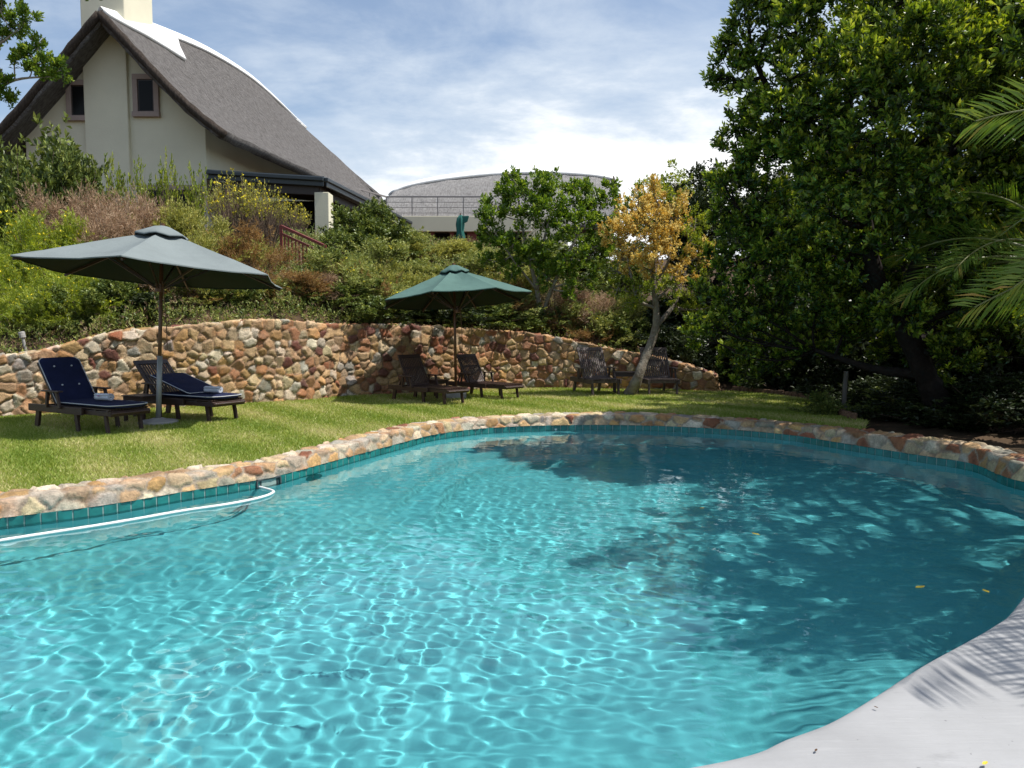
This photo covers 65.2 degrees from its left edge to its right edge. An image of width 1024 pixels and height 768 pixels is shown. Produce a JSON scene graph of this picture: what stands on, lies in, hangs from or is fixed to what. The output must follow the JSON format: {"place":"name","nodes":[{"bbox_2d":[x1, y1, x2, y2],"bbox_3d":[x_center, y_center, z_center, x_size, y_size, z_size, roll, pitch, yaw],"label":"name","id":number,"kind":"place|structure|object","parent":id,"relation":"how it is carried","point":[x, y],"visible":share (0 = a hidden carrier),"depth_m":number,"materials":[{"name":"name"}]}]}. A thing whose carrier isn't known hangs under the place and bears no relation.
{"place":"outdoors","nodes":[
{"label":"outdoors","id":0,"kind":"place"},
{"bbox_2d":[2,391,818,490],"bbox_3d":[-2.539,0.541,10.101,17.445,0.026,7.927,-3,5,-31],"label":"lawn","id":1,"kind":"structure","parent":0,"point":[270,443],"depth_m":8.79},
{"bbox_2d":[28,362,150,434],"bbox_3d":[-5.206,0.157,9.863,1.681,0.833,0.685,3,5,31],"label":"sun lounger","id":2,"kind":"object","parent":1,"relation":"on","point":[74,410],"visible":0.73,"depth_m":9.64,"materials":[{"name":"brown wood"}]},
{"bbox_2d":[38,357,147,408],"bbox_3d":[-5.134,-0.030,9.806,1.519,0.567,0.539,3,5,31],"label":"lounger cushion","id":3,"kind":"object","parent":2,"relation":"on","point":[67,376],"visible":0.95,"depth_m":9.99,"materials":[{"name":"blue fabric"}]},
{"bbox_2d":[10,223,281,425],"bbox_3d":[-4.459,-0.752,10.188,3.066,2.562,3.208,0,4,0],"label":"parasol","id":4,"kind":"object","parent":1,"relation":"on","point":[161,258],"visible":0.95,"depth_m":10.00,"materials":[{"name":"fabric"}]},
{"bbox_2d":[132,359,245,421],"bbox_3d":[-4.446,0.091,10.920,1.733,0.809,0.706,2,5,30],"label":"sun lounger","id":5,"kind":"object","parent":1,"relation":"on","point":[177,402],"visible":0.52,"depth_m":10.78,"materials":[{"name":"brown wood"}]},
{"bbox_2d":[162,391,241,398],"bbox_3d":[-4.184,0.145,10.774,1.105,0.055,0.556,2,5,30],"label":"lounger cushion","id":6,"kind":"object","parent":5,"relation":"on","point":[222,395],"visible":0.77,"depth_m":10.54,"materials":[{"name":"blue fabric"}]},
{"bbox_2d":[151,373,211,394],"bbox_3d":[-4.431,-0.007,10.904,0.798,0.257,0.548,2,5,30],"label":"lounger cushion","id":7,"kind":"object","parent":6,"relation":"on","point":[186,383],"visible":0.88,"depth_m":10.84,"materials":[{"name":"blue fabric"}]},
{"bbox_2d":[0,318,719,416],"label":"stone wall","id":8,"kind":"structure","parent":1,"relation":"on","point":[259,360],"depth_m":13.63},
{"bbox_2d":[388,354,469,404],"bbox_3d":[-1.384,-0.079,13.304,1.522,0.796,0.620,4,6,44],"label":"sun lounger","id":9,"kind":"object","parent":1,"relation":"on","point":[412,367],"visible":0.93,"depth_m":13.45,"materials":[{"name":"brown wood"}]},
{"bbox_2d":[384,263,531,398],"bbox_3d":[-0.961,-0.912,13.838,2.445,2.343,2.463,3,5,35],"label":"parasol","id":10,"kind":"object","parent":1,"relation":"on","point":[455,288],"visible":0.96,"depth_m":13.79,"materials":[{"name":"fabric"}]},
{"bbox_2d":[449,354,523,398],"bbox_3d":[-0.465,-0.133,14.197,0.609,0.772,1.493,-4,6,-45],"label":"sun lounger","id":11,"kind":"object","parent":1,"relation":"on","point":[471,381],"visible":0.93,"depth_m":14.34,"materials":[{"name":"brown wood"}]},
{"bbox_2d":[570,347,621,395],"bbox_3d":[1.555,-0.240,14.946,0.692,0.877,1.056,-1,4,-17],"label":"sun lounger","id":12,"kind":"object","parent":1,"relation":"on","point":[599,378],"visible":0.91,"depth_m":15.00,"materials":[{"name":"grey wood"}]},
{"bbox_2d":[597,173,715,394],"bbox_3d":[2.729,-1.767,14.579,2.328,4.144,1.309,-1,4,-16],"label":"leaning tree","id":13,"kind":"object","parent":1,"relation":"on","point":[663,244],"visible":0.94,"depth_m":14.46,"materials":[{"name":"yellow plant"}]},
{"bbox_2d":[639,347,679,394],"bbox_3d":[2.696,-0.239,14.926,0.692,0.877,1.056,0,4,-5],"label":"sun lounger","id":14,"kind":"object","parent":1,"relation":"on","point":[659,378],"visible":0.77,"depth_m":14.97,"materials":[{"name":"brown wood"}]},
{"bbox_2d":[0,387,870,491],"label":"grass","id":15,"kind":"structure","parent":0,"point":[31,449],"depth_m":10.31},
{"bbox_2d":[0,0,1022,259],"label":"sky","id":16,"kind":"structure","parent":0,"point":[402,92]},
{"bbox_2d":[0,242,1023,453],"bbox_3d":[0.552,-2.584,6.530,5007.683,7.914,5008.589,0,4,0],"label":"ground","id":17,"kind":"structure","parent":0,"point":[1010,441],"depth_m":12.35,"materials":[{"name":"soil"}]},
{"bbox_2d":[0,248,50,304],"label":"yellow daisy bush","id":18,"kind":"object","parent":17,"relation":"on","point":[7,269],"visible":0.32,"depth_m":13.59,"materials":[{"name":"green plant"}]},
{"bbox_2d":[0,133,60,251],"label":"dark leaf bush","id":19,"kind":"object","parent":17,"relation":"on","point":[16,172],"visible":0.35,"depth_m":18.92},
{"bbox_2d":[0,205,69,286],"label":"yellow daisy bush","id":20,"kind":"object","parent":17,"relation":"on","point":[19,246],"visible":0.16,"depth_m":14.99,"materials":[{"name":"green plant"}]},
{"bbox_2d":[0,282,70,337],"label":"yellow daisy bush","id":21,"kind":"object","parent":17,"relation":"on","point":[9,307],"visible":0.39,"depth_m":12.43,"materials":[{"name":"green plant"}]},
{"bbox_2d":[0,262,84,325],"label":"yellow daisy bush","id":22,"kind":"object","parent":17,"relation":"on","point":[8,300],"visible":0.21,"depth_m":12.71,"materials":[{"name":"green plant"}]},
{"bbox_2d":[0,0,101,108],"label":"garden tree","id":23,"kind":"object","parent":17,"relation":"on","point":[26,51],"visible":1,"depth_m":12.44,"materials":[{"name":"green plant"}]},
{"bbox_2d":[17,282,102,334],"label":"dark leaf bush","id":24,"kind":"object","parent":17,"relation":"on","point":[57,294],"visible":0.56,"depth_m":12.46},
{"bbox_2d":[0,203,122,288],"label":"yellow daisy bush","id":25,"kind":"object","parent":17,"relation":"on","point":[65,236],"visible":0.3,"depth_m":14.88,"materials":[{"name":"green plant"}]},
{"bbox_2d":[0,111,128,244],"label":"dark leaf bush","id":26,"kind":"object","parent":17,"relation":"on","point":[49,148],"visible":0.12,"depth_m":19.77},
{"bbox_2d":[10,176,119,248],"bbox_3d":[-9.142,-3.224,16.962,2.606,2.422,2.089,0,4,7],"label":"dry brush","id":27,"kind":"object","parent":17,"relation":"on","point":[56,207],"visible":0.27,"depth_m":16.54,"materials":[{"name":"brown plant"}]},
{"bbox_2d":[15,274,141,329],"bbox_3d":[-6.863,-1.039,12.882,1.794,1.587,1.899,1,4,10],"label":"yellow daisy bush","id":28,"kind":"object","parent":17,"relation":"on","point":[36,310],"visible":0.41,"depth_m":12.44,"materials":[{"name":"green plant"}]},
{"bbox_2d":[28,141,129,231],"bbox_3d":[-10.403,-3.781,19.159,2.600,4.112,2.218,-2,4,-20],"label":"dark leaf bush","id":29,"kind":"object","parent":17,"relation":"on","point":[92,173],"visible":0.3,"depth_m":19.00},
{"bbox_2d":[66,196,143,244],"bbox_3d":[-8.008,-2.746,15.800,2.011,1.914,2.508,1,4,11],"label":"dry brush","id":30,"kind":"object","parent":17,"relation":"on","point":[104,228],"visible":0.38,"depth_m":15.32,"materials":[{"name":"brown plant"}]},
{"bbox_2d":[99,152,128,212],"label":"sprig","id":31,"kind":"object","parent":17,"relation":"on","point":[111,183],"visible":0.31,"depth_m":20.65,"materials":[{"name":"green plant"}]},
{"bbox_2d":[67,278,174,321],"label":"dark leaf bush","id":32,"kind":"object","parent":17,"relation":"on","point":[108,290],"visible":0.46,"depth_m":12.68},
{"bbox_2d":[67,181,177,238],"bbox_3d":[-8.022,-2.654,16.715,2.920,3.487,2.765,1,4,9],"label":"dry brush","id":33,"kind":"object","parent":17,"relation":"on","point":[146,216],"visible":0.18,"depth_m":16.52,"materials":[{"name":"brown plant"}]},
{"bbox_2d":[93,282,186,313],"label":"dark leaf bush","id":34,"kind":"object","parent":17,"relation":"on","point":[167,294],"visible":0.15,"depth_m":13.35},
{"bbox_2d":[126,154,155,212],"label":"sprig","id":35,"kind":"object","parent":17,"relation":"on","point":[138,183],"visible":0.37,"depth_m":20.61,"materials":[{"name":"green plant"}]},
{"bbox_2d":[110,291,199,320],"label":"shade bush","id":36,"kind":"object","parent":17,"relation":"on","point":[139,297],"visible":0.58,"depth_m":12.80,"materials":[{"name":"green plant"}]},
{"bbox_2d":[155,146,183,215],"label":"sprig","id":37,"kind":"object","parent":17,"relation":"on","point":[165,182],"visible":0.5,"depth_m":20.63,"materials":[{"name":"green plant"}]},
{"bbox_2d":[153,196,234,249],"bbox_3d":[-6.789,-2.963,16.625,2.482,1.907,2.428,0,4,6],"label":"olive brush","id":38,"kind":"object","parent":17,"relation":"on","point":[186,216],"visible":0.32,"depth_m":16.44,"materials":[{"name":"green plant"}]},
{"bbox_2d":[183,161,212,235],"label":"sprig","id":39,"kind":"object","parent":17,"relation":"on","point":[199,200],"visible":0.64,"depth_m":20.63,"materials":[{"name":"green plant"}]},
{"bbox_2d":[0,0,412,242],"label":"thatched house","id":40,"kind":"structure","parent":17,"relation":"on","point":[145,87],"depth_m":25.23,"materials":[{"name":"white paint"}]},
{"bbox_2d":[65,80,84,120],"bbox_3d":[-13.579,-8.896,25.114,0.853,1.257,0.180,0,4,0],"label":"window","id":41,"kind":"structure","parent":40,"relation":"in","point":[74,92],"depth_m":25.08,"materials":[{"name":"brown wood"}]},
{"bbox_2d":[132,74,160,116],"bbox_3d":[-11.487,-9.048,25.102,0.858,1.317,0.180,0,4,0],"label":"window","id":42,"kind":"structure","parent":40,"relation":"in","point":[145,92],"depth_m":25.07,"materials":[{"name":"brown wood"}]},
{"bbox_2d":[143,185,202,219],"bbox_3d":[-10.751,-5.717,25.348,1.873,1.156,0.180,0,4,0],"label":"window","id":43,"kind":"structure","parent":40,"relation":"in","point":[179,188],"depth_m":25.31,"materials":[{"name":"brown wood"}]},
{"bbox_2d":[259,201,341,242],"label":"verandah doors","id":44,"kind":"structure","parent":40,"relation":"in","point":[309,206],"depth_m":29.42,"materials":[{"name":"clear glass"}]},
{"bbox_2d":[165,287,271,305],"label":"grey shrub","id":45,"kind":"object","parent":17,"relation":"on","point":[199,292],"visible":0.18,"depth_m":13.70,"materials":[{"name":"green plant"}]},
{"bbox_2d":[184,220,278,272],"bbox_3d":[-5.731,-2.511,15.747,2.248,1.431,1.929,-2,5,-21],"label":"olive brush","id":46,"kind":"object","parent":17,"relation":"on","point":[201,239],"visible":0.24,"depth_m":15.33,"materials":[{"name":"green plant"}]},
{"bbox_2d":[203,168,264,238],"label":"shrub","id":47,"kind":"object","parent":17,"relation":"on","point":[231,199],"visible":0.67,"depth_m":18.16,"materials":[{"name":"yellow plant"}]},
{"bbox_2d":[204,278,271,317],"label":"dark leaf bush","id":48,"kind":"object","parent":17,"relation":"on","point":[243,291],"visible":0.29,"depth_m":13.79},
{"bbox_2d":[218,232,287,274],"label":"rusty brush","id":49,"kind":"object","parent":17,"relation":"on","point":[270,258],"visible":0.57,"depth_m":15.45,"materials":[{"name":"orange plant"}]},
{"bbox_2d":[206,217,312,272],"bbox_3d":[-5.315,-2.523,16.275,2.841,1.639,2.013,-2,5,-23],"label":"rusty brush","id":50,"kind":"object","parent":17,"relation":"on","point":[256,236],"visible":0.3,"depth_m":15.88,"materials":[{"name":"orange plant"}]},
{"bbox_2d":[237,178,289,250],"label":"shrub","id":51,"kind":"object","parent":17,"relation":"on","point":[271,219],"visible":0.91,"depth_m":18.02,"materials":[{"name":"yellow plant"}]},
{"bbox_2d":[272,198,311,244],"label":"shrub","id":52,"kind":"object","parent":17,"relation":"on","point":[293,215],"visible":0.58,"depth_m":22.98,"materials":[{"name":"green plant"}]},
{"bbox_2d":[279,225,326,264],"bbox_3d":[-4.481,-2.535,17.160,1.469,1.837,0.077,3,5,35],"label":"stair railing","id":53,"kind":"object","parent":17,"relation":"on","point":[281,228],"visible":0.3,"depth_m":17.24,"materials":[{"name":"metal"}]},
{"bbox_2d":[278,269,335,301],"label":"rusty brush","id":54,"kind":"object","parent":17,"relation":"on","point":[309,281],"visible":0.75,"depth_m":14.44,"materials":[{"name":"orange plant"}]},
{"bbox_2d":[285,282,377,310],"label":"dark leaf bush","id":55,"kind":"object","parent":17,"relation":"on","point":[353,300],"visible":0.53,"depth_m":14.70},
{"bbox_2d":[289,244,395,304],"bbox_3d":[-3.423,-2.101,15.689,2.239,1.172,2.142,-2,5,-21],"label":"grey shrub","id":56,"kind":"object","parent":17,"relation":"on","point":[319,262],"visible":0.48,"depth_m":15.18,"materials":[{"name":"green plant"}]},
{"bbox_2d":[302,230,389,262],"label":"dark leaf bush","id":57,"kind":"object","parent":17,"relation":"on","point":[339,238],"visible":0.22,"depth_m":17.63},
{"bbox_2d":[318,196,411,258],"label":"dark leaf bush","id":58,"kind":"object","parent":17,"relation":"on","point":[400,229],"visible":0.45,"depth_m":18.67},
{"bbox_2d":[319,206,431,264],"bbox_3d":[-3.461,-3.501,19.027,2.372,1.518,2.799,1,4,20],"label":"dark leaf bush","id":59,"kind":"object","parent":17,"relation":"on","point":[374,226],"visible":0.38,"depth_m":18.37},
{"bbox_2d":[328,236,423,280],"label":"grey shrub","id":60,"kind":"object","parent":17,"relation":"on","point":[380,251],"visible":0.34,"depth_m":16.52,"materials":[{"name":"green plant"}]},
{"bbox_2d":[341,294,432,326],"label":"dark leaf bush","id":61,"kind":"object","parent":17,"relation":"on","point":[367,310],"visible":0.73,"depth_m":14.72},
{"bbox_2d":[339,271,445,320],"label":"grey shrub","id":62,"kind":"object","parent":17,"relation":"on","point":[358,285],"visible":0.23,"depth_m":15.09,"materials":[{"name":"green plant"}]},
{"bbox_2d":[368,256,443,286],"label":"olive brush","id":63,"kind":"object","parent":17,"relation":"on","point":[418,280],"visible":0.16,"depth_m":15.90,"materials":[{"name":"green plant"}]},
{"bbox_2d":[400,226,449,261],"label":"grey shrub","id":64,"kind":"object","parent":17,"relation":"on","point":[415,237],"visible":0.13,"depth_m":20.08,"materials":[{"name":"green plant"}]},
{"bbox_2d":[0,223,852,382],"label":"ground cover","id":65,"kind":"object","parent":17,"relation":"on","point":[679,355],"visible":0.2,"depth_m":13.95,"materials":[{"name":"green plant"}]},
{"bbox_2d":[409,238,490,266],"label":"olive brush","id":66,"kind":"object","parent":17,"relation":"on","point":[460,248],"visible":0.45,"depth_m":20.38,"materials":[{"name":"green plant"}]},
{"bbox_2d":[404,253,510,276],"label":"grey shrub","id":67,"kind":"object","parent":17,"relation":"on","point":[470,262],"visible":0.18,"depth_m":17.82,"materials":[{"name":"green plant"}]},
{"bbox_2d":[405,307,517,326],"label":"shade bush","id":68,"kind":"object","parent":17,"relation":"on","point":[447,314],"visible":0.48,"depth_m":15.66,"materials":[{"name":"green plant"}]},
{"bbox_2d":[434,303,538,329],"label":"dark leaf bush","id":69,"kind":"object","parent":17,"relation":"on","point":[497,310],"visible":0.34,"depth_m":16.11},
{"bbox_2d":[358,167,619,251],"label":"thatched building","id":70,"kind":"structure","parent":17,"relation":"on","point":[436,206],"depth_m":42.66,"materials":[{"name":"white paint"}]},
{"bbox_2d":[477,309,552,331],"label":"dark leaf bush","id":71,"kind":"object","parent":17,"relation":"on","point":[519,322],"visible":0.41,"depth_m":16.45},
{"bbox_2d":[473,165,623,311],"bbox_3d":[0.791,-2.882,16.890,3.276,3.541,1.454,0,4,0],"label":"garden tree","id":72,"kind":"object","parent":17,"relation":"on","point":[542,195],"visible":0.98,"depth_m":16.74,"materials":[{"name":"green plant"}]},
{"bbox_2d":[511,303,593,331],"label":"dark leaf bush","id":73,"kind":"object","parent":17,"relation":"on","point":[550,315],"visible":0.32,"depth_m":16.78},
{"bbox_2d":[528,281,592,318],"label":"dry brush","id":74,"kind":"object","parent":17,"relation":"on","point":[555,299],"visible":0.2,"depth_m":17.35,"materials":[{"name":"brown plant"}]},
{"bbox_2d":[519,230,651,276],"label":"dark leaf bush","id":75,"kind":"object","parent":17,"relation":"on","point":[574,249],"visible":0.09,"depth_m":22.21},
{"bbox_2d":[553,285,618,334],"bbox_3d":[1.616,-1.536,17.195,1.594,1.211,1.988,2,5,24],"label":"dry brush","id":76,"kind":"object","parent":17,"relation":"on","point":[602,304],"visible":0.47,"depth_m":16.71,"materials":[{"name":"brown plant"}]},
{"bbox_2d":[559,321,625,350],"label":"rusty brush","id":77,"kind":"object","parent":17,"relation":"on","point":[598,341],"visible":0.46,"depth_m":16.39,"materials":[{"name":"orange plant"}]},
{"bbox_2d":[559,297,641,342],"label":"grey shrub","id":78,"kind":"object","parent":17,"relation":"on","point":[599,318],"visible":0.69,"depth_m":16.56,"materials":[{"name":"green plant"}]},
{"bbox_2d":[579,284,651,327],"bbox_3d":[2.220,-1.546,17.648,1.818,1.423,2.119,2,5,21],"label":"olive brush","id":79,"kind":"object","parent":17,"relation":"on","point":[636,315],"visible":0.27,"depth_m":17.05,"materials":[{"name":"green plant"}]},
{"bbox_2d":[585,312,658,348],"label":"dark leaf bush","id":80,"kind":"object","parent":17,"relation":"on","point":[639,326],"visible":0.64,"depth_m":16.55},
{"bbox_2d":[570,243,692,307],"bbox_3d":[3.083,-2.804,21.038,3.457,1.745,4.079,3,5,36],"label":"dark leaf bush","id":81,"kind":"object","parent":17,"relation":"on","point":[602,277],"visible":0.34,"depth_m":20.48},
{"bbox_2d":[612,323,691,352],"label":"shade bush","id":82,"kind":"object","parent":17,"relation":"on","point":[663,329],"visible":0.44,"depth_m":16.33,"materials":[{"name":"green plant"}]},
{"bbox_2d":[619,158,717,293],"bbox_3d":[4.340,-3.764,21.705,2.945,4.783,1.915,-1,4,-16],"label":"garden tree","id":83,"kind":"object","parent":17,"relation":"on","point":[671,177],"visible":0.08,"depth_m":21.65,"materials":[{"name":"yellow plant"}]},
{"bbox_2d":[618,296,722,334],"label":"shade bush","id":84,"kind":"object","parent":17,"relation":"on","point":[664,308],"visible":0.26,"depth_m":17.74,"materials":[{"name":"green plant"}]},
{"bbox_2d":[652,332,744,367],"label":"shade bush","id":85,"kind":"object","parent":17,"relation":"on","point":[681,342],"visible":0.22,"depth_m":16.25,"materials":[{"name":"green plant"}]},
{"bbox_2d":[647,153,787,326],"bbox_3d":[4.628,-2.843,17.809,3.115,4.634,4.077,2,5,24],"label":"evergreen tree","id":86,"kind":"object","parent":17,"relation":"on","point":[699,194],"visible":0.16,"depth_m":17.04,"materials":[{"name":"green plant"}]},
{"bbox_2d":[674,332,806,376],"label":"shade bush","id":87,"kind":"object","parent":17,"relation":"on","point":[724,339],"visible":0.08,"depth_m":16.23,"materials":[{"name":"green plant"}]},
{"bbox_2d":[723,339,842,395],"bbox_3d":[5.487,-0.278,15.564,2.532,1.286,2.638,0,4,0],"label":"shade bush","id":88,"kind":"object","parent":17,"relation":"on","point":[800,375],"visible":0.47,"depth_m":14.97,"materials":[{"name":"green plant"}]},
{"bbox_2d":[732,386,856,419],"bbox_3d":[4.789,0.347,13.215,0.717,0.285,4.860,0,4,-4],"label":"log edging","id":89,"kind":"object","parent":17,"relation":"on","point":[847,414],"visible":0.2,"depth_m":14.34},
{"bbox_2d":[786,386,871,420],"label":"dark leaf bush","id":90,"kind":"object","parent":17,"relation":"on","point":[823,404],"visible":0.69,"depth_m":11.42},
{"bbox_2d":[677,0,1023,422],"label":"evergreen tree","id":91,"kind":"object","parent":17,"relation":"on","point":[870,49],"visible":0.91,"depth_m":9.60,"materials":[{"name":"green plant"}]},
{"bbox_2d":[792,373,915,409],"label":"shade bush","id":92,"kind":"object","parent":17,"relation":"on","point":[855,389],"visible":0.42,"depth_m":12.72,"materials":[{"name":"green plant"}]},
{"bbox_2d":[724,43,1008,380],"bbox_3d":[6.929,-2.958,14.628,6.274,6.600,4.580,0,4,0],"label":"evergreen tree","id":93,"kind":"object","parent":17,"relation":"on","point":[822,365],"visible":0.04,"depth_m":14.22,"materials":[{"name":"green plant"}]},
{"bbox_2d":[848,385,915,418],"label":"dark leaf bush","id":94,"kind":"object","parent":17,"relation":"on","point":[874,408],"visible":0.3,"depth_m":11.92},
{"bbox_2d":[798,288,1012,387],"bbox_3d":[7.780,-0.786,15.479,4.324,2.548,4.506,-2,5,-25],"label":"shade bush","id":95,"kind":"object","parent":17,"relation":"on","point":[891,363],"visible":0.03,"depth_m":14.74,"materials":[{"name":"green plant"}]},
{"bbox_2d":[832,280,1023,384],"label":"shade bush","id":96,"kind":"object","parent":17,"relation":"on","point":[987,364],"visible":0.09,"depth_m":13.43,"materials":[{"name":"green plant"}]},
{"bbox_2d":[850,380,1019,432],"bbox_3d":[6.178,0.321,11.139,2.556,0.654,2.664,3,5,37],"label":"shade bush","id":97,"kind":"object","parent":17,"relation":"on","point":[912,392],"visible":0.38,"depth_m":11.20,"materials":[{"name":"green plant"}]},
{"bbox_2d":[880,179,1023,335],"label":"palm tree","id":98,"kind":"object","parent":17,"relation":"on","point":[1015,237],"visible":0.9,"depth_m":8.96,"materials":[{"name":"green plant"}]},
{"bbox_2d":[891,367,1023,433],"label":"shade bush","id":99,"kind":"object","parent":17,"relation":"on","point":[991,400],"visible":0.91,"depth_m":10.24,"materials":[{"name":"green plant"}]},
{"bbox_2d":[894,319,1023,385],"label":"shade bush","id":100,"kind":"object","parent":17,"relation":"on","point":[1015,353],"visible":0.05,"depth_m":13.46,"materials":[{"name":"green plant"}]},
{"bbox_2d":[949,77,1023,328],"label":"palm tree","id":101,"kind":"object","parent":17,"relation":"on","point":[1009,268],"visible":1,"depth_m":5.36,"materials":[{"name":"green plant"}]},
{"bbox_2d":[983,0,1023,92],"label":"evergreen tree","id":102,"kind":"object","parent":17,"relation":"on","point":[1017,48],"visible":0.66,"depth_m":7.26,"materials":[{"name":"green plant"}]},
{"bbox_2d":[693,598,1023,767],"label":"pool deck","id":103,"kind":"structure","parent":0,"point":[961,706],"depth_m":2.86,"materials":[{"name":"paint"}]},
{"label":"pool basin","id":104,"kind":"structure","parent":0,"visible":0},
{"bbox_2d":[0,430,1023,767],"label":"pool water","id":105,"kind":"structure","parent":104,"relation":"in","point":[598,598],"depth_m":4.18,"materials":[{"name":"teal liquid"}]},
{"bbox_2d":[0,486,274,541],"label":"pool hose","id":106,"kind":"object","parent":105,"relation":"on","point":[127,520],"visible":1,"depth_m":5.98,"materials":[{"name":"white"}]},
{"bbox_2d":[0,425,1023,526],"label":"waterline tiles","id":107,"kind":"object","parent":104,"relation":"attached to","point":[67,514],"visible":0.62,"depth_m":8.38,"materials":[{"name":"teal tile"}]},
{"bbox_2d":[0,411,1023,517],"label":"stone coping","id":108,"kind":"object","parent":107,"relation":"on","point":[1007,462],"visible":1,"depth_m":8.26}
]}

